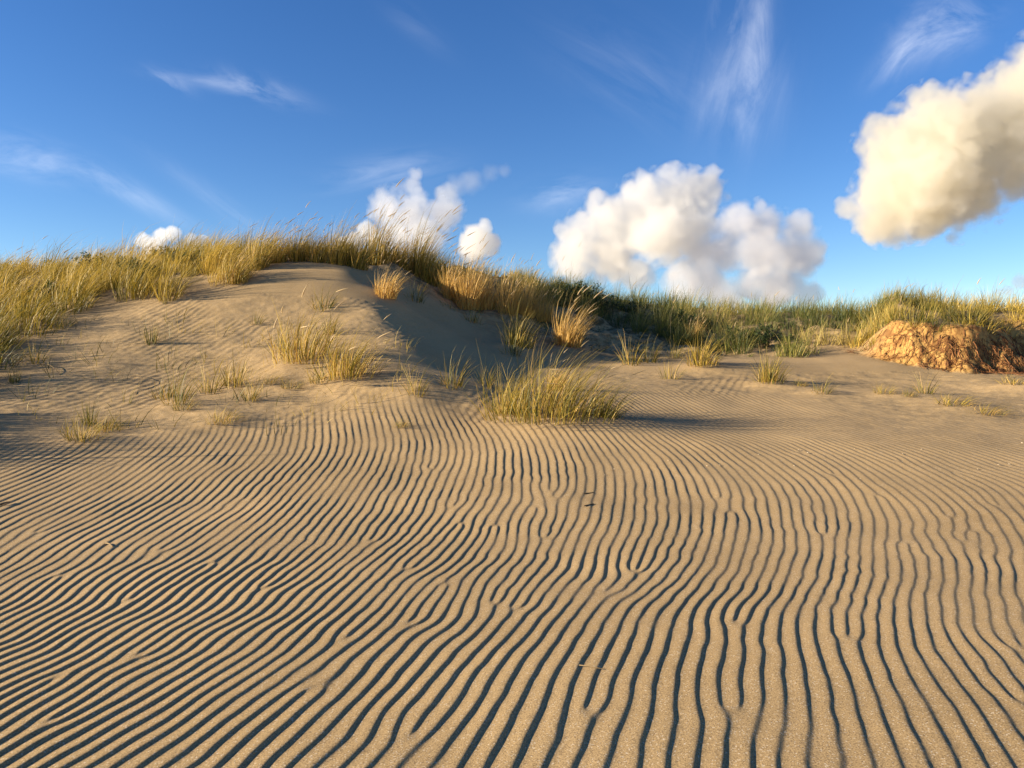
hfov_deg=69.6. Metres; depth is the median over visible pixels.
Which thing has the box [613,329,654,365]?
grass tuft
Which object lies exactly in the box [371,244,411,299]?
grass tuft
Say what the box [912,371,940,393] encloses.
grass tuft
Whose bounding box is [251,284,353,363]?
grass tuft
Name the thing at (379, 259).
grass tuft
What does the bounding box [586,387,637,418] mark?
grass tuft
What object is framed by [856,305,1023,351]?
fringe grass
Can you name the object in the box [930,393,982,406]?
grass tuft
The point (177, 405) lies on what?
grass tuft
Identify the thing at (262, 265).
grass tuft
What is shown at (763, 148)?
sky
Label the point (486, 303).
grass tuft
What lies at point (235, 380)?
grass tuft
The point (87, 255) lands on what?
dune shrub
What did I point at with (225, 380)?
grass tuft
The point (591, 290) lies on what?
dune shrub
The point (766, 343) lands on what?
dune shrub
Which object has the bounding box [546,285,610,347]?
grass tuft
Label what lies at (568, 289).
dune shrub
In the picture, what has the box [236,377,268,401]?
grass tuft
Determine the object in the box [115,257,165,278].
dune shrub
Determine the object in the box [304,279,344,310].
grass tuft
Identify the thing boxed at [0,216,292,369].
marram grass
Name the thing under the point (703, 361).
grass tuft
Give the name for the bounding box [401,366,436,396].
grass tuft
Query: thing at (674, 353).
grass tuft
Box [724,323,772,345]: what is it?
dune shrub
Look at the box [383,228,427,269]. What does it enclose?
grass tuft
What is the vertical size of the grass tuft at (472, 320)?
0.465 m
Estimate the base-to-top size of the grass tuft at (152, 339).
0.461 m
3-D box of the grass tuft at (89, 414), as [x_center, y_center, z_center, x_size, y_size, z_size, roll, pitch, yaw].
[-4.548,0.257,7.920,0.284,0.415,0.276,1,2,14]
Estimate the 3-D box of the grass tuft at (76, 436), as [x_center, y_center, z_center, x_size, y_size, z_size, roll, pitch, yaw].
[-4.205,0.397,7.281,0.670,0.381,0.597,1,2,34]
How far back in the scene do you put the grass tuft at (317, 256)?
13.98 m
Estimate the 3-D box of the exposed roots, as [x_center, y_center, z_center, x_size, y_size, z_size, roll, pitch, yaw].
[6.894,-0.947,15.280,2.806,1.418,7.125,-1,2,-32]
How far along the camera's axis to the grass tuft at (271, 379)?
9.20 m
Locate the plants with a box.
[406,302,777,359]
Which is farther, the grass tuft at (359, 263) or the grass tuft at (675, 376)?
the grass tuft at (359, 263)
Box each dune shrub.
[27,279,80,299]
[71,250,130,272]
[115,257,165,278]
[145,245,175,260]
[165,246,209,267]
[548,277,582,302]
[568,280,605,305]
[590,293,621,314]
[615,298,650,315]
[661,307,692,322]
[676,313,711,330]
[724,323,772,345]
[744,325,795,348]
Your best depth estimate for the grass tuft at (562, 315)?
15.70 m
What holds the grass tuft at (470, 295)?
on the sand ground at (448, 577)
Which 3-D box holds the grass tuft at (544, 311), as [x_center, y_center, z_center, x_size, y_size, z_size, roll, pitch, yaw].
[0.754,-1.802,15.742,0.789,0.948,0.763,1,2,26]
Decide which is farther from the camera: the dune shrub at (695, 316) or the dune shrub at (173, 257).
the dune shrub at (695, 316)
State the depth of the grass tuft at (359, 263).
14.11 m
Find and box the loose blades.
[0,303,422,433]
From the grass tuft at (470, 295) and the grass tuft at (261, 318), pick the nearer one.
the grass tuft at (261, 318)
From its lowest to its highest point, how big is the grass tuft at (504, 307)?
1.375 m
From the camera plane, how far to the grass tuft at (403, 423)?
7.93 m
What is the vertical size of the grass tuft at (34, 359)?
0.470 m
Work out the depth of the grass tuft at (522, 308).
15.64 m
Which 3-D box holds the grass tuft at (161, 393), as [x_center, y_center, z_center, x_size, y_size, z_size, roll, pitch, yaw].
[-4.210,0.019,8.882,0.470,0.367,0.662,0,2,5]
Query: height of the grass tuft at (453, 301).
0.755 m
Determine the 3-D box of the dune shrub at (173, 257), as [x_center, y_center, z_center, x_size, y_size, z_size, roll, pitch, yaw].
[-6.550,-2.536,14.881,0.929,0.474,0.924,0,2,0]
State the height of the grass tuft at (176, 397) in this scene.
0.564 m
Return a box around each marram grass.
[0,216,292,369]
[240,224,568,295]
[501,243,917,357]
[837,275,1023,348]
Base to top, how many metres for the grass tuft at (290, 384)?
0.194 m
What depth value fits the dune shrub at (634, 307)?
17.48 m
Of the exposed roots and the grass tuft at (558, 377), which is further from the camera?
the exposed roots
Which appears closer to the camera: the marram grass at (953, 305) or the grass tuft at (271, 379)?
the grass tuft at (271, 379)
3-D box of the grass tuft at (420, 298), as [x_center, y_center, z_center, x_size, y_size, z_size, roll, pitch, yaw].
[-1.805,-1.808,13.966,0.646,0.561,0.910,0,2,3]
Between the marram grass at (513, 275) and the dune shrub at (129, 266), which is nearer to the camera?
the dune shrub at (129, 266)
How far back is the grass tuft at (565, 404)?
8.11 m
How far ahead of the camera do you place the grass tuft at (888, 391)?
10.44 m
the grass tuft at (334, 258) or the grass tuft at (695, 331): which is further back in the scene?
the grass tuft at (695, 331)
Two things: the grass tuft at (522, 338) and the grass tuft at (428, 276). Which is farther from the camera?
the grass tuft at (428, 276)
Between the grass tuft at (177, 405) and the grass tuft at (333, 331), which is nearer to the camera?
the grass tuft at (177, 405)
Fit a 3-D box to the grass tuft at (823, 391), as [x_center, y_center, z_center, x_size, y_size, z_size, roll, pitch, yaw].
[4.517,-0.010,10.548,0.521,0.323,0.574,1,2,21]
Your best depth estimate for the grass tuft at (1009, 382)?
11.14 m
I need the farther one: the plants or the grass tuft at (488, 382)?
the plants
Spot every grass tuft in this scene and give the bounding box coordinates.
[1,363,22,383]
[21,336,57,363]
[45,314,81,328]
[46,404,113,442]
[71,395,102,425]
[80,408,132,431]
[139,316,161,344]
[145,377,182,399]
[151,366,208,405]
[170,393,204,410]
[190,357,233,394]
[198,401,243,424]
[211,372,242,385]
[217,344,264,388]
[219,233,271,283]
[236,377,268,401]
[241,207,294,270]
[244,309,268,324]
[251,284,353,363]
[258,212,315,263]
[259,372,287,384]
[269,326,293,352]
[279,374,306,388]
[284,201,330,261]
[299,219,348,262]
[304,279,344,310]
[307,368,338,383]
[309,314,409,379]
[319,309,343,335]
[321,208,375,265]
[334,208,396,270]
[358,178,412,265]
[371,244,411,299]
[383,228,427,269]
[393,416,413,427]
[399,199,461,278]
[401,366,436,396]
[406,281,431,303]
[417,227,475,287]
[432,348,475,389]
[433,249,473,299]
[442,277,465,303]
[448,233,497,309]
[463,305,489,323]
[466,333,651,425]
[472,257,513,309]
[475,356,503,387]
[478,369,541,416]
[485,255,532,316]
[495,326,531,356]
[496,302,543,348]
[510,255,545,317]
[524,272,561,304]
[532,278,567,321]
[545,355,576,390]
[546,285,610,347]
[555,303,572,322]
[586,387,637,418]
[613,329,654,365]
[637,333,664,362]
[658,350,688,378]
[663,339,690,358]
[682,328,731,366]
[685,309,712,342]
[749,343,798,383]
[789,377,809,386]
[810,375,840,394]
[873,382,897,394]
[900,387,916,396]
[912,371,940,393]
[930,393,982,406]
[958,403,1021,415]
[994,371,1023,384]
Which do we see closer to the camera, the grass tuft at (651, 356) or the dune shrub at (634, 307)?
the grass tuft at (651, 356)
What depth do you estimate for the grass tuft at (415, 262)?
16.01 m
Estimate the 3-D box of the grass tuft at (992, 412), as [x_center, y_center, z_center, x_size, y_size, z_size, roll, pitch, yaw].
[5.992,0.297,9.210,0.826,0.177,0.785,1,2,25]
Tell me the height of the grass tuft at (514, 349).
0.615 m
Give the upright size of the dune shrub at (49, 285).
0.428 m
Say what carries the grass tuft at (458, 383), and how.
on the sand ground at (448, 577)
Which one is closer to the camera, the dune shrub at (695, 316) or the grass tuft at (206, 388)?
the grass tuft at (206, 388)
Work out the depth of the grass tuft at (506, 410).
8.58 m
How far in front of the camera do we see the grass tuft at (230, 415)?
7.94 m
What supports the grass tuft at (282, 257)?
on the sand ground at (448, 577)
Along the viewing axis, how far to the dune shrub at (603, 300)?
17.20 m
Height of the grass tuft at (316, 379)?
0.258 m
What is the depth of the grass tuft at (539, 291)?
16.59 m
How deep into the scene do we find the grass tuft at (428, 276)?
15.78 m
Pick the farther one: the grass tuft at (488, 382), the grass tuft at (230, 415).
the grass tuft at (488, 382)
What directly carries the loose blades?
on the sand ground at (448, 577)
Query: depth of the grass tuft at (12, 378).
9.25 m
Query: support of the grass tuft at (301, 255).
on the sand ground at (448, 577)
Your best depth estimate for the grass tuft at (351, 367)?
9.15 m
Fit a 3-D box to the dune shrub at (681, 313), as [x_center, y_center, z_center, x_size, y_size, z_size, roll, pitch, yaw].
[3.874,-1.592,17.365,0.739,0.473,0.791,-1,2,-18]
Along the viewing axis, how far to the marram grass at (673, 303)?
16.89 m
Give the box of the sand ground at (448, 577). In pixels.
[0,251,1023,767]
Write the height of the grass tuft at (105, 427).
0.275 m
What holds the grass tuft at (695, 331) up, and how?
on the sand ground at (448, 577)
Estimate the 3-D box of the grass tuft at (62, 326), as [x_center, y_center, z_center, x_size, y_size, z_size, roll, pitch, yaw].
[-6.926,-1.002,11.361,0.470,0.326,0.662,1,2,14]
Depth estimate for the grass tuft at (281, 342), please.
10.49 m
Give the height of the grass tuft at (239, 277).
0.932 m
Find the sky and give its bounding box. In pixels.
[0,0,1023,311]
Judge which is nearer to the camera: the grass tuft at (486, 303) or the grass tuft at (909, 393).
the grass tuft at (909, 393)
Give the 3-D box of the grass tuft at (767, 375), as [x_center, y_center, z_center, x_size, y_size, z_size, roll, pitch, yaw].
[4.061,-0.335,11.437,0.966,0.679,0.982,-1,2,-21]
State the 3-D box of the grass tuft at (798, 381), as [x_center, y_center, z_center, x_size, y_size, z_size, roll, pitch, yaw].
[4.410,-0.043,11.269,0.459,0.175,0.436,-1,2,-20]
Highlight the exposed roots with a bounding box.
[780,317,1023,375]

